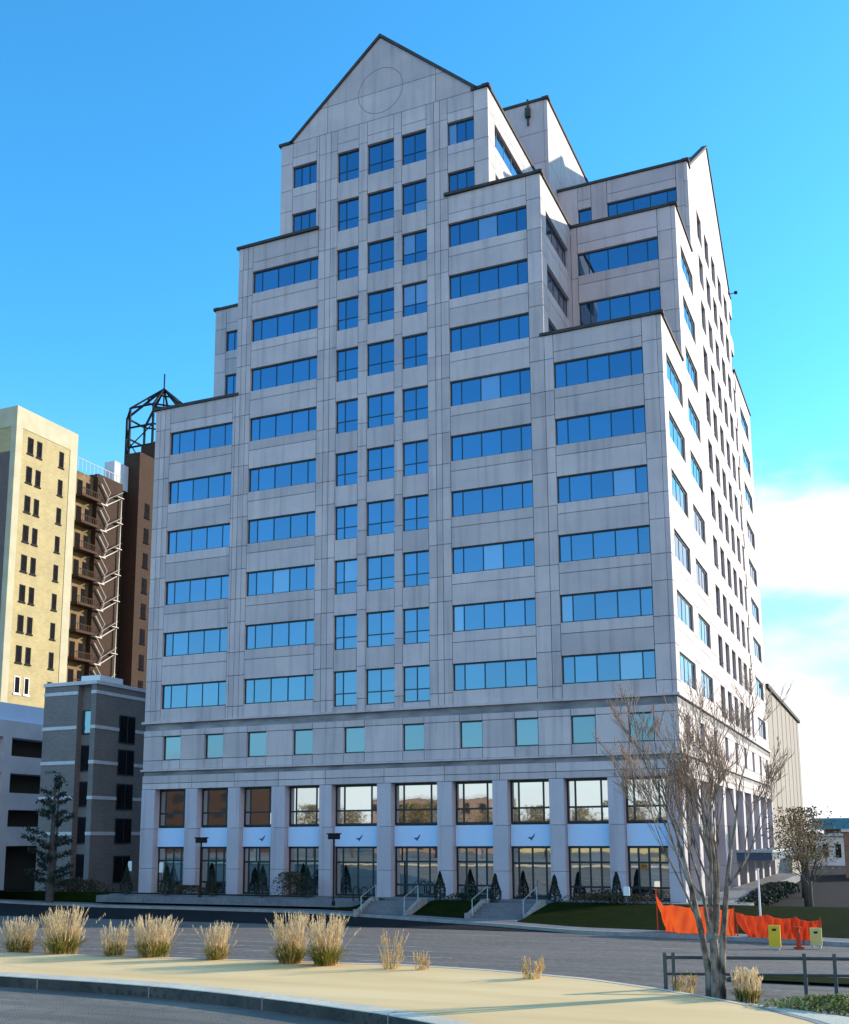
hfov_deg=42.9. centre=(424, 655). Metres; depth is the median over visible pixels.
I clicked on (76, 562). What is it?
window
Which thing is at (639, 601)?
window
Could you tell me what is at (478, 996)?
pavement
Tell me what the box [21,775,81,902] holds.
conifer tree
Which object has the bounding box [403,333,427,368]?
window
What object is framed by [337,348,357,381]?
window
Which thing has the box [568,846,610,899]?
storefront window
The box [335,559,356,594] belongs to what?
window
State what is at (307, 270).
window
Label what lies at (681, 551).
window
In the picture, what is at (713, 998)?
kerb
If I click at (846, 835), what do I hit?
brick house
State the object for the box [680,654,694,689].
window
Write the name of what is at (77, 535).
window
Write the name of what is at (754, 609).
window
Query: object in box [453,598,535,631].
window
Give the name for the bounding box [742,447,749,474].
window
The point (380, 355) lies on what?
window
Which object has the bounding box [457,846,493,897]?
storefront window
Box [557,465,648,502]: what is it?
window
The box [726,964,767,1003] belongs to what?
grass clump
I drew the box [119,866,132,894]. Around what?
conical shrub
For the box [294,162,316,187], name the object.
window
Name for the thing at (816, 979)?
median grass
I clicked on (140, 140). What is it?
sky
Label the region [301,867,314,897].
conical shrub
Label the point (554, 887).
conical shrub
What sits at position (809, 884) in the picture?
bare tree
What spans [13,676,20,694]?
window
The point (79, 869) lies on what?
window
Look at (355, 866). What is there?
storefront window
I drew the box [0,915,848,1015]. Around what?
ground
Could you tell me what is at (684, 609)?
window
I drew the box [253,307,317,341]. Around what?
window
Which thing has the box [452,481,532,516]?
window
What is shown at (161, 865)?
white sign
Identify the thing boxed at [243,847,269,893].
storefront window
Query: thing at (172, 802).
storefront window
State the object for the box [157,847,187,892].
storefront window
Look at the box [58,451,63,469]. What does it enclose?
window
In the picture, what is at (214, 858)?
storefront window
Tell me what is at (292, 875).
shrub
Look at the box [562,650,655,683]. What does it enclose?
window
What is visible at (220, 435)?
window
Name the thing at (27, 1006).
road
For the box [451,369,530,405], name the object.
window
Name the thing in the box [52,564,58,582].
window
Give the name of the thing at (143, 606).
window
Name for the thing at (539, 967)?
grass clump
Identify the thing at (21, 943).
grass clump
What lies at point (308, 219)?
window
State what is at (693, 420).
window
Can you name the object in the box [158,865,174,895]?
conical shrub
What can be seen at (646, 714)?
window
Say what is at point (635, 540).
window
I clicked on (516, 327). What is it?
window
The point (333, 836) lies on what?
plaza lamp
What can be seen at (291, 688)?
window
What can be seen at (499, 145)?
window
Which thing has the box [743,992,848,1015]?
hedge
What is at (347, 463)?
window
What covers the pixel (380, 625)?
window
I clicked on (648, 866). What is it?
storefront window
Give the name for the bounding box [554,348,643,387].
window
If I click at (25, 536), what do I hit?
window
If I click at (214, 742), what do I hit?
window
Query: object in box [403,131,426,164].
window
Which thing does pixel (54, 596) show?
window
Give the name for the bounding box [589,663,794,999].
bare tree
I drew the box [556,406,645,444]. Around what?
window
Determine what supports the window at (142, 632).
in the brick building at (109, 598)
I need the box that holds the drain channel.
[735,1001,825,1023]
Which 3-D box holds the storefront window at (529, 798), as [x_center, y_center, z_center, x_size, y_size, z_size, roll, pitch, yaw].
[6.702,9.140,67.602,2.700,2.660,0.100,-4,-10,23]
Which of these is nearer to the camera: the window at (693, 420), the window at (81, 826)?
the window at (693, 420)
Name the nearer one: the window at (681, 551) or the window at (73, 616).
the window at (681, 551)
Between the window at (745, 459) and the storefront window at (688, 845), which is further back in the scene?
the window at (745, 459)
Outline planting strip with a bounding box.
[491,969,848,1016]
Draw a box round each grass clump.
[0,916,43,952]
[35,913,62,953]
[39,905,103,953]
[99,920,133,956]
[130,913,182,957]
[192,920,236,959]
[265,910,313,963]
[301,912,360,965]
[378,929,408,969]
[413,950,429,969]
[519,956,544,979]
[671,971,697,993]
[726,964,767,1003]
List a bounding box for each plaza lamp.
[194,837,208,896]
[327,833,340,905]
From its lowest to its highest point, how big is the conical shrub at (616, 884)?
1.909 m
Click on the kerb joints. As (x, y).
(261, 998)
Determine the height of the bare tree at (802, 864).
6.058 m
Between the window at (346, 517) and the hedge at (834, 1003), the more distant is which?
the window at (346, 517)
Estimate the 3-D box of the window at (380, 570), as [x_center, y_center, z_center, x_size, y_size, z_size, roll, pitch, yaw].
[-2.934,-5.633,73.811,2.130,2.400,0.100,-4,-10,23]
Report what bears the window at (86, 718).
in the stair tower at (93, 729)
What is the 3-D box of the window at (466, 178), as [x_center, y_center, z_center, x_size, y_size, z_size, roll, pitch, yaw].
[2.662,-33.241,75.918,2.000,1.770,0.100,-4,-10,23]
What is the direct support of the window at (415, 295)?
in the office tower at (454, 537)
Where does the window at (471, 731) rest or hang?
in the office tower at (454, 537)
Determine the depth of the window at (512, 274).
73.86 m
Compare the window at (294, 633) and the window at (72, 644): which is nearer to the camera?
the window at (294, 633)
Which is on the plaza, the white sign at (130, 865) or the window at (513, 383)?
the white sign at (130, 865)
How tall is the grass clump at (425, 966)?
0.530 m
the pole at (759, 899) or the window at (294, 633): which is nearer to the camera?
the pole at (759, 899)
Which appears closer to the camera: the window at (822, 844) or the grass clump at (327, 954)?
the grass clump at (327, 954)
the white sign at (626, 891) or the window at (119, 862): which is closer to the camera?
the white sign at (626, 891)
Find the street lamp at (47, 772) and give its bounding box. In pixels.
[44,771,60,891]
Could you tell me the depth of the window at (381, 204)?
78.32 m
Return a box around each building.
[66,374,181,688]
[765,683,804,872]
[805,833,844,865]
[812,818,848,832]
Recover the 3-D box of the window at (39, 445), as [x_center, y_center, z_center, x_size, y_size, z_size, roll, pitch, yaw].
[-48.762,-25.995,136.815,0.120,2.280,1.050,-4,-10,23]
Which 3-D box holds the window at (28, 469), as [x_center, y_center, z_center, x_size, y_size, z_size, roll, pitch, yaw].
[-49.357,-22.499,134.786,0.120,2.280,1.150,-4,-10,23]
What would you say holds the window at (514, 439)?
in the office tower at (454, 537)
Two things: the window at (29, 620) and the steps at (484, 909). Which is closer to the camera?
the steps at (484, 909)
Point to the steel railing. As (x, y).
(803, 958)
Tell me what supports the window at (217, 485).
in the office tower at (454, 537)
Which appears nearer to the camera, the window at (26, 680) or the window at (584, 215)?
the window at (584, 215)
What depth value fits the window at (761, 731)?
105.95 m
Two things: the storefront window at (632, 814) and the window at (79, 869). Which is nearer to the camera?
the storefront window at (632, 814)
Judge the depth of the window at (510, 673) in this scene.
69.34 m
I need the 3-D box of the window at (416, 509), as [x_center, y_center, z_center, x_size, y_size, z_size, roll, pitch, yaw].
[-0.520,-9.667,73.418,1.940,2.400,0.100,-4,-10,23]
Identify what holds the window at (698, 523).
in the office tower at (454, 537)
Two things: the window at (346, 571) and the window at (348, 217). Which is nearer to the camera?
the window at (346, 571)
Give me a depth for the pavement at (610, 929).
59.89 m
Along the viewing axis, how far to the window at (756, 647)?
107.26 m
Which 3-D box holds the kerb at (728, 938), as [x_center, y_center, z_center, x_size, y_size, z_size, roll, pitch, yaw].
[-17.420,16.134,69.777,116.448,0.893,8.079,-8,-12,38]
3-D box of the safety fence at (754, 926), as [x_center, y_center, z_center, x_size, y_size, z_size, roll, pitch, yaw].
[14.928,11.521,45.499,0.548,1.200,4.140,7,-12,-37]
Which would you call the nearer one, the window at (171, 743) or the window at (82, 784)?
the window at (171, 743)
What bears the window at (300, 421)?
in the office tower at (454, 537)
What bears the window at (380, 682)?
in the office tower at (454, 537)
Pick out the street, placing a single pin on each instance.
(830, 891)
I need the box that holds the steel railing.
[663,952,848,999]
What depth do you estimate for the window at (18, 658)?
131.00 m
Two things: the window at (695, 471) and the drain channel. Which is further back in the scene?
the window at (695, 471)
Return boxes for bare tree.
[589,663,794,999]
[748,812,848,906]
[772,832,845,906]
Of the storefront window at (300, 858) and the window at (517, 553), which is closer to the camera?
the window at (517, 553)
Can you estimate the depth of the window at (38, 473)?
136.17 m
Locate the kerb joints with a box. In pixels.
[36,976,395,1023]
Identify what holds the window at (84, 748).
in the stair tower at (93, 729)
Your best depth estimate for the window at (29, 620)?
133.03 m
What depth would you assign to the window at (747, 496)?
109.84 m
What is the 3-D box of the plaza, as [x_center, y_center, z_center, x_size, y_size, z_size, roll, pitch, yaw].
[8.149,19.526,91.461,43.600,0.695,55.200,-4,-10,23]
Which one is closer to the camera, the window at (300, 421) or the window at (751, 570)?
the window at (300, 421)
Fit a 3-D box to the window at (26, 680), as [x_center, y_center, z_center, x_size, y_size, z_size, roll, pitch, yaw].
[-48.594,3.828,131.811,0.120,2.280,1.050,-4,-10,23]
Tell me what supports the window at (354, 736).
in the office tower at (454, 537)
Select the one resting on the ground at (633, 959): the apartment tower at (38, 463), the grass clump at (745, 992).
the apartment tower at (38, 463)
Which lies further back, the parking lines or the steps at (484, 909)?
the steps at (484, 909)
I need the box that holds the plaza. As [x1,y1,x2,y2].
[96,873,800,906]
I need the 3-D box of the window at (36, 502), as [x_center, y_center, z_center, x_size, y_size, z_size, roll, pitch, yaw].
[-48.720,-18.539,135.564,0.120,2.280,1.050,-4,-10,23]
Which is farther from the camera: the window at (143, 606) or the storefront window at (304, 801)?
the window at (143, 606)
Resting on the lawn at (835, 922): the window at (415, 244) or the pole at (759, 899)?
the pole at (759, 899)
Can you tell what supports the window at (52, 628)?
in the apartment tower at (38, 463)
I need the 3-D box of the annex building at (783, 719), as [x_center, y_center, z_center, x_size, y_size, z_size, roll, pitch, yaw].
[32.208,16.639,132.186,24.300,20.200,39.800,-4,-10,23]
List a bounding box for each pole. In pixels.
[756,869,761,915]
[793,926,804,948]
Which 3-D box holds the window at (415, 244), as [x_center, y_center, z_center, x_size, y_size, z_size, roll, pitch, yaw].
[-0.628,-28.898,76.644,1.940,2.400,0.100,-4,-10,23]
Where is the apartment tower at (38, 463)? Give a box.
[0,405,78,707]
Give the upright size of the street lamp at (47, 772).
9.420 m
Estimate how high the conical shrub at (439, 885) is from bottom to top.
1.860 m
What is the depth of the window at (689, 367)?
79.55 m
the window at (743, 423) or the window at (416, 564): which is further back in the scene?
the window at (743, 423)
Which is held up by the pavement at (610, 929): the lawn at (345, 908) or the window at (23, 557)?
the lawn at (345, 908)
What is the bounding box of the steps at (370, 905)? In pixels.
[353,885,426,916]
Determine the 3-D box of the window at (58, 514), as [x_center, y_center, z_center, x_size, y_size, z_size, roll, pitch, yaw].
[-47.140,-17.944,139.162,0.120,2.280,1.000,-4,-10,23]
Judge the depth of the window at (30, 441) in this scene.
135.37 m
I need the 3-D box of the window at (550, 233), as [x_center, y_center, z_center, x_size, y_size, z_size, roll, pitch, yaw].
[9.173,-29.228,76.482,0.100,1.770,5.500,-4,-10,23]
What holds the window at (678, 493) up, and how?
in the office tower at (454, 537)
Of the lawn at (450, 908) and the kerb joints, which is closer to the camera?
the kerb joints
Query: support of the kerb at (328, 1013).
on the ground at (633, 959)
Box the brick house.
[841,829,848,877]
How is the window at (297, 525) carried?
in the office tower at (454, 537)
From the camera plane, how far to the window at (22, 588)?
132.25 m
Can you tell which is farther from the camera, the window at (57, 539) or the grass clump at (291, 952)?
the window at (57, 539)
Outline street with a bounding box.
[0,866,848,938]
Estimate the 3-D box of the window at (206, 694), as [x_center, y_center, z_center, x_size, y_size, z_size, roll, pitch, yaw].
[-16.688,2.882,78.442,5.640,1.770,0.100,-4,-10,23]
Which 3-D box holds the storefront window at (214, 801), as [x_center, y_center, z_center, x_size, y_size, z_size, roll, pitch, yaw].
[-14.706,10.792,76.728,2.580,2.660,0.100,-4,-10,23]
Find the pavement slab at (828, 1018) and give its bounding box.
[748,1003,848,1023]
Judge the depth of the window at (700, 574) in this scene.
76.96 m
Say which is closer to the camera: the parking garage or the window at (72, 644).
the parking garage
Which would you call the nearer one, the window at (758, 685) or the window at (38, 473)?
the window at (758, 685)
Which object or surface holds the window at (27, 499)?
in the apartment tower at (38, 463)
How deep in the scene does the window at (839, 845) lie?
162.72 m
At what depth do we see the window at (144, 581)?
163.15 m
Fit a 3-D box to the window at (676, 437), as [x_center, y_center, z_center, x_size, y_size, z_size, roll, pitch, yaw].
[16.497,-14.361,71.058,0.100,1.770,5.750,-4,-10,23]
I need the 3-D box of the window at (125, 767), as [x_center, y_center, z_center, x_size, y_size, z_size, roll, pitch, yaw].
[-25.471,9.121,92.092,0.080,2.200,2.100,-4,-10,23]
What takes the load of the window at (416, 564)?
in the office tower at (454, 537)
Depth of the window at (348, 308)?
78.07 m
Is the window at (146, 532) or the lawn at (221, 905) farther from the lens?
the window at (146, 532)
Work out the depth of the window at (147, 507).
165.06 m
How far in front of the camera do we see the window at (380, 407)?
75.74 m
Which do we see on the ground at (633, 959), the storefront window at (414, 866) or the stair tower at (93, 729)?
the stair tower at (93, 729)
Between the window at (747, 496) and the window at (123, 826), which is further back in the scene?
the window at (747, 496)
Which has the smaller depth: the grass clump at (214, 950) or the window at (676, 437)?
the grass clump at (214, 950)
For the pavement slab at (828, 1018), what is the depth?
18.18 m
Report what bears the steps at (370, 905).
on the pavement at (610, 929)
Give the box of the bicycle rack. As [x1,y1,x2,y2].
[353,886,375,900]
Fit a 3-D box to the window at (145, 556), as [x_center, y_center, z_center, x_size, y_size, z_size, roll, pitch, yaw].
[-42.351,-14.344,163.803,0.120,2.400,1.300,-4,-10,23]
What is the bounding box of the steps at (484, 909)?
[461,886,545,921]
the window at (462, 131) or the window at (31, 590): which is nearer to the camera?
the window at (462, 131)
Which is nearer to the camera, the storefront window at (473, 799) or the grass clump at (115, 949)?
the grass clump at (115, 949)
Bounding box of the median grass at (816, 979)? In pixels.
[726,976,848,983]
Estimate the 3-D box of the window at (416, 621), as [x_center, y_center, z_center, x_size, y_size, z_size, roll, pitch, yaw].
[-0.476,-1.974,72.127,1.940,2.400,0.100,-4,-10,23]
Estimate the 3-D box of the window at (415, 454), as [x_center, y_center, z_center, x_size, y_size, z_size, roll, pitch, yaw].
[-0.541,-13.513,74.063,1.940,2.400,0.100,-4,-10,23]
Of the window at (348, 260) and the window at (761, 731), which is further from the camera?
the window at (761, 731)
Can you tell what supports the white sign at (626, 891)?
on the lawn at (835, 922)
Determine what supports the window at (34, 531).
in the apartment tower at (38, 463)
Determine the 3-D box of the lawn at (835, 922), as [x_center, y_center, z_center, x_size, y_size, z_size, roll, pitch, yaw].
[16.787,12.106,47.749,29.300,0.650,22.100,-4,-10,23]
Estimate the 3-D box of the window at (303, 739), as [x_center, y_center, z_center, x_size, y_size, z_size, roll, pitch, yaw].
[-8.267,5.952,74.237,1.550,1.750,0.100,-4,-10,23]
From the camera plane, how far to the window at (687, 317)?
80.26 m
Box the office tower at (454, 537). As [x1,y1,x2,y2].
[138,33,795,902]
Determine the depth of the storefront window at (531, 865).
66.94 m
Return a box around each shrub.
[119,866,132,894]
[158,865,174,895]
[204,869,218,895]
[254,865,270,896]
[271,871,308,896]
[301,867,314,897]
[434,871,445,899]
[489,873,501,902]
[548,874,561,901]
[609,871,623,903]
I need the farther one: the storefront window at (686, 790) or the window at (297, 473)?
the window at (297, 473)
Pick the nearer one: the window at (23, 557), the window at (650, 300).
the window at (650, 300)
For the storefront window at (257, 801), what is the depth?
75.39 m
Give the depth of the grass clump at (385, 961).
25.04 m
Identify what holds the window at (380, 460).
in the office tower at (454, 537)
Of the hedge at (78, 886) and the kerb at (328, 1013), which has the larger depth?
the hedge at (78, 886)
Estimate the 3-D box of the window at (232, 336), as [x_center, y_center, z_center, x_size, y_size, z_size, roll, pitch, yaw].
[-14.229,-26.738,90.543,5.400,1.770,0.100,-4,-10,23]
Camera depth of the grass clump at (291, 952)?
26.26 m
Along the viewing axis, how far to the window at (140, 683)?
160.62 m
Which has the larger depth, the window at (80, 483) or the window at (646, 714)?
the window at (80, 483)
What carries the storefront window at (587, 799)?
in the office tower at (454, 537)
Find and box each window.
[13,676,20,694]
[15,645,21,664]
[16,614,23,633]
[18,584,25,603]
[20,554,27,573]
[22,524,28,543]
[23,495,30,514]
[23,677,29,696]
[24,647,30,665]
[25,466,32,485]
[26,617,32,635]
[27,437,33,456]
[28,587,34,605]
[29,557,35,576]
[31,528,37,546]
[33,499,38,517]
[34,470,40,488]
[36,441,42,460]
[48,652,53,670]
[49,623,55,640]
[51,593,56,611]
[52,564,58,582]
[54,536,59,554]
[55,507,61,525]
[57,479,62,497]
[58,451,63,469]
[68,669,81,681]
[69,641,82,657]
[70,613,83,629]
[72,586,84,602]
[73,559,86,574]
[74,532,87,547]
[75,854,83,878]
[76,505,88,521]
[77,479,89,494]
[77,817,85,843]
[78,781,87,806]
[80,745,88,771]
[82,710,90,733]
[113,855,129,882]
[114,818,131,843]
[116,783,132,809]
[117,749,133,775]
[118,715,135,744]
[138,654,143,670]
[138,680,142,688]
[139,629,144,645]
[140,603,145,619]
[141,578,146,594]
[142,553,147,569]
[143,528,148,544]
[144,503,149,519]
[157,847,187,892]
[159,790,185,826]
[162,681,225,708]
[164,628,227,656]
[164,736,180,760]
[166,575,228,604]
[168,524,229,553]
[169,473,230,503]
[171,423,232,454]
[201,789,227,826]
[201,847,226,892]
[206,734,222,758]
[226,374,235,394]
[227,331,236,350]
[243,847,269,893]
[244,787,271,825]
[245,675,313,703]
[246,619,313,649]
[247,565,314,595]
[248,512,315,543]
[248,732,267,756]
[249,459,315,491]
[250,408,316,440]
[252,357,316,390]
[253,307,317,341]
[254,258,317,292]
[289,786,318,825]
[289,847,320,894]
[293,210,315,231]
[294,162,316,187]
[294,729,313,754]
[334,671,356,706]
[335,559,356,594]
[335,614,356,649]
[336,452,357,486]
[336,505,356,539]
[336,785,376,824]
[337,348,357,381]
[337,399,357,433]
[338,198,358,230]
[338,247,358,280]
[338,297,358,330]
[339,150,358,182]
[345,727,365,752]
[367,500,394,535]
[367,555,393,590]
[367,611,394,647]
[367,668,395,704]
[368,189,393,223]
[368,238,393,273]
[368,289,393,323]
[368,340,393,375]
[368,392,393,427]
[368,446,394,481]
[369,140,393,174]
[395,783,436,824]
[395,847,440,896]
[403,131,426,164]
[403,180,426,214]
[403,230,426,265]
[403,281,427,316]
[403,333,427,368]
[403,386,427,421]
[403,440,428,476]
[404,495,428,530]
[404,551,428,587]
[404,607,429,644]
[404,665,429,702]
[404,724,423,750]
[448,118,473,145]
[449,168,474,190]
[449,207,526,246]
[450,260,527,298]
[450,314,529,351]
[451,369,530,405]
[451,424,531,460]
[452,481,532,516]
[453,539,534,573]
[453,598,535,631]
[454,658,537,690]
[456,781,492,823]
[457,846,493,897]
[461,721,482,748]
[495,131,519,175]
[510,780,549,822]
[515,718,539,746]
[546,218,565,267]
[547,269,566,316]
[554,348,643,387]
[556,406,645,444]
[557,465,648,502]
[559,526,650,562]
[561,587,653,622]
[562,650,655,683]
[566,778,608,822]
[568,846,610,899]
[572,715,595,743]
[578,238,658,275]
[579,208,591,222]
[580,288,660,324]
[608,188,676,216]
[625,777,666,821]
[628,846,669,900]
[629,712,654,741]
[666,356,681,405]
[669,414,683,459]
[671,471,686,515]
[674,531,688,571]
[677,592,691,629]
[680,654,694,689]
[681,252,691,292]
[683,300,693,339]
[685,349,696,390]
[685,790,688,822]
[687,845,690,897]
[688,402,698,438]
[690,453,701,490]
[693,507,703,541]
[696,561,706,594]
[698,615,709,647]
[701,671,711,701]
[740,410,747,438]
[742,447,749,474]
[744,484,751,510]
[747,523,753,547]
[749,561,755,584]
[751,599,757,622]
[753,638,760,661]
[755,677,762,699]
[758,718,764,738]
[822,844,828,857]
[835,844,841,857]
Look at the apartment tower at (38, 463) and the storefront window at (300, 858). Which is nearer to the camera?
the storefront window at (300, 858)
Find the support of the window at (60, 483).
in the apartment tower at (38, 463)
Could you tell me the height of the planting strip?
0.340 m
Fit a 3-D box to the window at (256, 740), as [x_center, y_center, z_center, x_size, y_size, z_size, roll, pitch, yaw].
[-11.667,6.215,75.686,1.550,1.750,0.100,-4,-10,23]
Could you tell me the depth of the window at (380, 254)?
77.69 m
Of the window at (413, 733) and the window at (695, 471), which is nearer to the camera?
the window at (413, 733)
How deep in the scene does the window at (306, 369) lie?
79.51 m
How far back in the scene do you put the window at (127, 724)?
92.47 m
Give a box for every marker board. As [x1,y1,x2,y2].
[768,925,780,949]
[809,928,821,948]
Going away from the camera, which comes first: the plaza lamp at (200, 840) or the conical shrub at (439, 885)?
the conical shrub at (439, 885)
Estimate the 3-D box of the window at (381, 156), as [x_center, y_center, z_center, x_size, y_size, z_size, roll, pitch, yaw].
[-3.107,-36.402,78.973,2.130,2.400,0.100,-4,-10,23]
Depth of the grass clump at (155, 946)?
27.91 m
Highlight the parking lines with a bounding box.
[80,932,750,962]
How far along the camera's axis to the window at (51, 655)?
136.02 m
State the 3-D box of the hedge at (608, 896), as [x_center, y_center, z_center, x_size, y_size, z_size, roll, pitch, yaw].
[10.490,13.871,61.651,6.990,0.682,1.169,-4,-10,23]
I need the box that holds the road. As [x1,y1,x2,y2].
[0,987,354,1023]
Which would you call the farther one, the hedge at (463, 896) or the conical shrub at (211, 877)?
the conical shrub at (211, 877)
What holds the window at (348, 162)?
in the office tower at (454, 537)
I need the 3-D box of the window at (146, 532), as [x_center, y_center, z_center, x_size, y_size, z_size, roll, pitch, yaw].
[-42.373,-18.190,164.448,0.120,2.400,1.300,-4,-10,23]
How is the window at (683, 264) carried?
in the office tower at (454, 537)
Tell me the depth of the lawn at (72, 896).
78.30 m
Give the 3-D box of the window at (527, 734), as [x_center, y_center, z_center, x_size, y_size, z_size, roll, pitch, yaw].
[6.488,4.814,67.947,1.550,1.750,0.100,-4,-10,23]
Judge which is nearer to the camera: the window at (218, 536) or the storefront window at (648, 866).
the storefront window at (648, 866)
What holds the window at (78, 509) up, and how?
in the brick building at (109, 598)
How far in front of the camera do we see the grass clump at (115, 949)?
28.25 m
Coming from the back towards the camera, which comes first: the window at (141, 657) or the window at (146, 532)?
the window at (146, 532)
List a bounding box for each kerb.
[0,900,848,946]
[0,952,768,1008]
[0,972,471,1023]
[0,976,429,1023]
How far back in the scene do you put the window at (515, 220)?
74.51 m
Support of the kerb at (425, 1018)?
on the pavement at (478, 996)
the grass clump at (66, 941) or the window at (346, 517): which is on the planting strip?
the grass clump at (66, 941)
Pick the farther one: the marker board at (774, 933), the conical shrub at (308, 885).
the conical shrub at (308, 885)
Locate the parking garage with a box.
[0,702,43,889]
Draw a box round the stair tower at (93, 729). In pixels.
[34,675,145,891]
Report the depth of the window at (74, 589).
151.33 m
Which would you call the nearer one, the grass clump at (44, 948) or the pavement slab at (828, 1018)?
the pavement slab at (828, 1018)
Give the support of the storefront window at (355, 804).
in the office tower at (454, 537)
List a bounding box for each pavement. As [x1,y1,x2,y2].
[0,899,848,941]
[0,953,826,1023]
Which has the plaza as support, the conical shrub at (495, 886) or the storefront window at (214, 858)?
the conical shrub at (495, 886)
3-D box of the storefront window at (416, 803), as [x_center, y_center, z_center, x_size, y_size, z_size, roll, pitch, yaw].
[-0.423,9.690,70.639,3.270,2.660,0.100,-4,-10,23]
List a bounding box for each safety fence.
[655,889,734,935]
[736,913,821,943]
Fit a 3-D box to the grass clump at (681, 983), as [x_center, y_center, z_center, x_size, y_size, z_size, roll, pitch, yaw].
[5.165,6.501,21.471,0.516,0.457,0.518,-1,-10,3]
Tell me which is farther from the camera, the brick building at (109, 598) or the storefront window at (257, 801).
the brick building at (109, 598)
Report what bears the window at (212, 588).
in the office tower at (454, 537)
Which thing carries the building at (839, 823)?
on the ground at (633, 959)
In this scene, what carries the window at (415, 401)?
in the office tower at (454, 537)
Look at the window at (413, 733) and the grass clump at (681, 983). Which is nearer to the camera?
the grass clump at (681, 983)
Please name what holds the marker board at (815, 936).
on the ground at (633, 959)
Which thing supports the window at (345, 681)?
in the office tower at (454, 537)
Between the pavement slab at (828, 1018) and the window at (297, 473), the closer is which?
the pavement slab at (828, 1018)
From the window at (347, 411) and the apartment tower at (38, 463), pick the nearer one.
the window at (347, 411)
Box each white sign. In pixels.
[128,861,131,891]
[159,862,163,894]
[623,887,629,904]
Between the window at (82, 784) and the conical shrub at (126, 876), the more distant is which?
the window at (82, 784)
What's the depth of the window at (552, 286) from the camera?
76.13 m
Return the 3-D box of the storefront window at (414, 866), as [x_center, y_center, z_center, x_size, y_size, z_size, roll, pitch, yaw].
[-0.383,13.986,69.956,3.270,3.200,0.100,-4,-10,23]
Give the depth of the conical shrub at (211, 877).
72.76 m
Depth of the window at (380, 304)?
77.04 m
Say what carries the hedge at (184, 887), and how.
on the lawn at (221, 905)
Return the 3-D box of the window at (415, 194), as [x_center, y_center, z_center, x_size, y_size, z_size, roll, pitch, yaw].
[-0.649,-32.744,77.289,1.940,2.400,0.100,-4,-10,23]
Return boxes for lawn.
[0,890,133,903]
[123,893,312,907]
[318,896,384,910]
[412,900,489,917]
[518,902,848,937]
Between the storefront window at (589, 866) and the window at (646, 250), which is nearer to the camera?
the storefront window at (589, 866)
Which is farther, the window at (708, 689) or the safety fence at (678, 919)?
the window at (708, 689)
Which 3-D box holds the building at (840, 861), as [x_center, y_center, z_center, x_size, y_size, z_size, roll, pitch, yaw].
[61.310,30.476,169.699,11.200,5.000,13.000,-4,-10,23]
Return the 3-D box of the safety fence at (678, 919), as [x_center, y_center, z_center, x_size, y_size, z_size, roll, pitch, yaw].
[12.111,11.704,49.068,0.884,2.050,4.645,5,-11,-29]
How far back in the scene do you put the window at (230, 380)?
90.76 m
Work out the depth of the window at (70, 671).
149.46 m
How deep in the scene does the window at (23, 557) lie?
132.90 m
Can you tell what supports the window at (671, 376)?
in the office tower at (454, 537)
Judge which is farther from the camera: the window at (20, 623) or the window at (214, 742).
the window at (20, 623)
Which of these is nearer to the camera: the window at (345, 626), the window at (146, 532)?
the window at (345, 626)
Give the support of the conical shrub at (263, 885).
on the plaza
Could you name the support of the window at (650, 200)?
in the office tower at (454, 537)
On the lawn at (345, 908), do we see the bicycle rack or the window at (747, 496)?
the bicycle rack
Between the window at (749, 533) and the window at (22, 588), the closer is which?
the window at (749, 533)
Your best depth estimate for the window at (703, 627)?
76.32 m
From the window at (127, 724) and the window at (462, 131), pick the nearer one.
the window at (462, 131)
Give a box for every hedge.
[38,879,115,891]
[156,884,208,894]
[443,892,482,900]
[554,893,670,903]
[738,880,799,905]
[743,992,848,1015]
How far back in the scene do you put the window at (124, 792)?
91.54 m
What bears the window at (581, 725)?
in the office tower at (454, 537)
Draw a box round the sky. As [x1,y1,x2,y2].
[0,0,848,833]
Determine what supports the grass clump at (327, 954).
on the pavement at (478, 996)
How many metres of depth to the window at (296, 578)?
76.92 m
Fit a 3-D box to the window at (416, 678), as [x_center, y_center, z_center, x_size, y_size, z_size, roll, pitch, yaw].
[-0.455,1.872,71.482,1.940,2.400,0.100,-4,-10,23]
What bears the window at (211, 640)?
in the office tower at (454, 537)
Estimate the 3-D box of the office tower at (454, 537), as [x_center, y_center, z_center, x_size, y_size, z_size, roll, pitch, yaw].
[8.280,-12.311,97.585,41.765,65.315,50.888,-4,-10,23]
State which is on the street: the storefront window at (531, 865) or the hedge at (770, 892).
the hedge at (770, 892)
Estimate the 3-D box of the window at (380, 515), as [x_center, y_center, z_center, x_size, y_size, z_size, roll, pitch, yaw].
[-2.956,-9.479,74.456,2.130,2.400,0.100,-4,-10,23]

